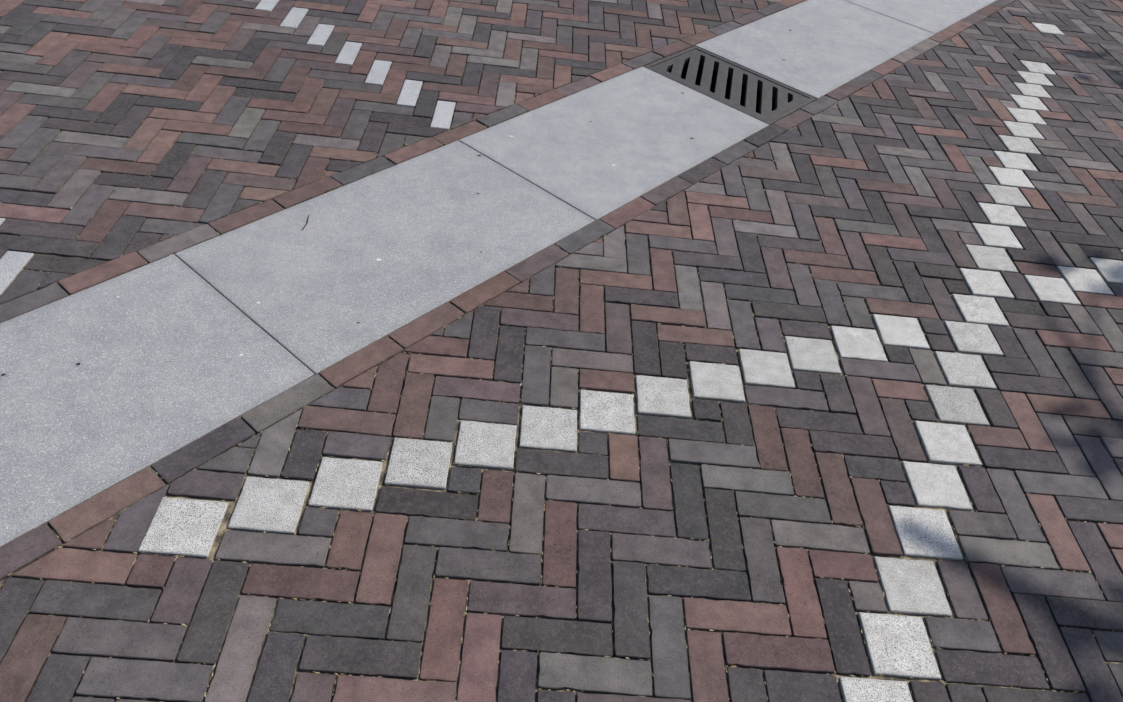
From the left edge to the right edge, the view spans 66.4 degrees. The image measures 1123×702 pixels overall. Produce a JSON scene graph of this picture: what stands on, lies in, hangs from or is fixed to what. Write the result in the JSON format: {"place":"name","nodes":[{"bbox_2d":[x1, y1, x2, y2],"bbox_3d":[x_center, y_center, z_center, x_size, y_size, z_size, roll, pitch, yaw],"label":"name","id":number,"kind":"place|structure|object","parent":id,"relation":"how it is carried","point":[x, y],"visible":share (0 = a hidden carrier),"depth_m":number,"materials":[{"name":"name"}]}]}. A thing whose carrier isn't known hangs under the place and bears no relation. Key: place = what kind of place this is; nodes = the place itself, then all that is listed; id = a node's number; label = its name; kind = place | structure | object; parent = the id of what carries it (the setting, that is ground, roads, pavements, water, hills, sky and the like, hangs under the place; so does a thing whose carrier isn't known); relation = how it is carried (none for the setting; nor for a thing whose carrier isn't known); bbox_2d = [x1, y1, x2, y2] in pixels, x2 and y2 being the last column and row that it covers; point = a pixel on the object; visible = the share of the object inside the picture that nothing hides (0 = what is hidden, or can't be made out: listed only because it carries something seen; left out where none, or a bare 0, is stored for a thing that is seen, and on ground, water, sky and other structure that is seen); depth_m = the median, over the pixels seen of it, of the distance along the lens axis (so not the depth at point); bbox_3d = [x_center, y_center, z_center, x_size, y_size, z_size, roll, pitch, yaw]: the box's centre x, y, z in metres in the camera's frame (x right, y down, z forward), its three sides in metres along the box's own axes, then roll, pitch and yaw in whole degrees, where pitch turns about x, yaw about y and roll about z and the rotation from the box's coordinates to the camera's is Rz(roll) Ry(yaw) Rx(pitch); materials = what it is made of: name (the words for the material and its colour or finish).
{"place":"outdoors","nodes":[
{"label":"outdoors","id":0,"kind":"place"},
{"bbox_2d":[0,0,1122,701],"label":"joint sand","id":1,"kind":"structure","parent":0,"point":[306,502],"depth_m":1.77,"materials":[{"name":"grey sand"}]},
{"bbox_2d":[0,2,1122,701],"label":"joint debris flakes","id":2,"kind":"object","parent":1,"relation":"on","point":[546,480],"visible":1,"depth_m":1.80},
{"label":"sand bed","id":3,"kind":"structure","parent":0,"visible":0},
{"bbox_2d":[0,0,455,294],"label":"parking line markers","id":4,"kind":"object","parent":3,"relation":"on","point":[13,264],"visible":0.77,"depth_m":3.10,"materials":[{"name":"white stone"}]},
{"bbox_2d":[0,0,996,546],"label":"gutter bluestone slabs","id":5,"kind":"structure","parent":3,"relation":"on","point":[164,368],"depth_m":2.28,"materials":[{"name":"grey stone"}]},
{"bbox_2d":[117,136,614,355],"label":"pale dropping spots","id":6,"kind":"object","parent":5,"relation":"on","point":[376,259],"visible":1,"depth_m":2.31,"materials":[{"name":"grey"}]},
{"bbox_2d":[1,30,791,375],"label":"dark gum spots","id":7,"kind":"object","parent":5,"relation":"on","point":[359,322],"visible":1,"depth_m":2.39,"materials":[{"name":"grey"}]},
{"bbox_2d":[0,0,1122,701],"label":"clinker paving bricks","id":8,"kind":"object","parent":3,"relation":"on","point":[86,76],"visible":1,"depth_m":2.10,"materials":[{"name":"brown brick"}]},
{"bbox_2d":[138,22,1122,701],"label":"white paving stones","id":9,"kind":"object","parent":3,"relation":"on","point":[898,646],"visible":0.85,"depth_m":1.96,"materials":[{"name":"white stone"}]},
{"bbox_2d":[643,46,815,124],"bbox_3d":[0.654,-0.949,3.552,0.601,0.348,0.361,34,48,26],"label":"gully grate","id":10,"kind":"object","parent":3,"relation":"in","point":[762,98],"visible":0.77,"depth_m":3.45,"materials":[{"name":"metal"}]}
]}

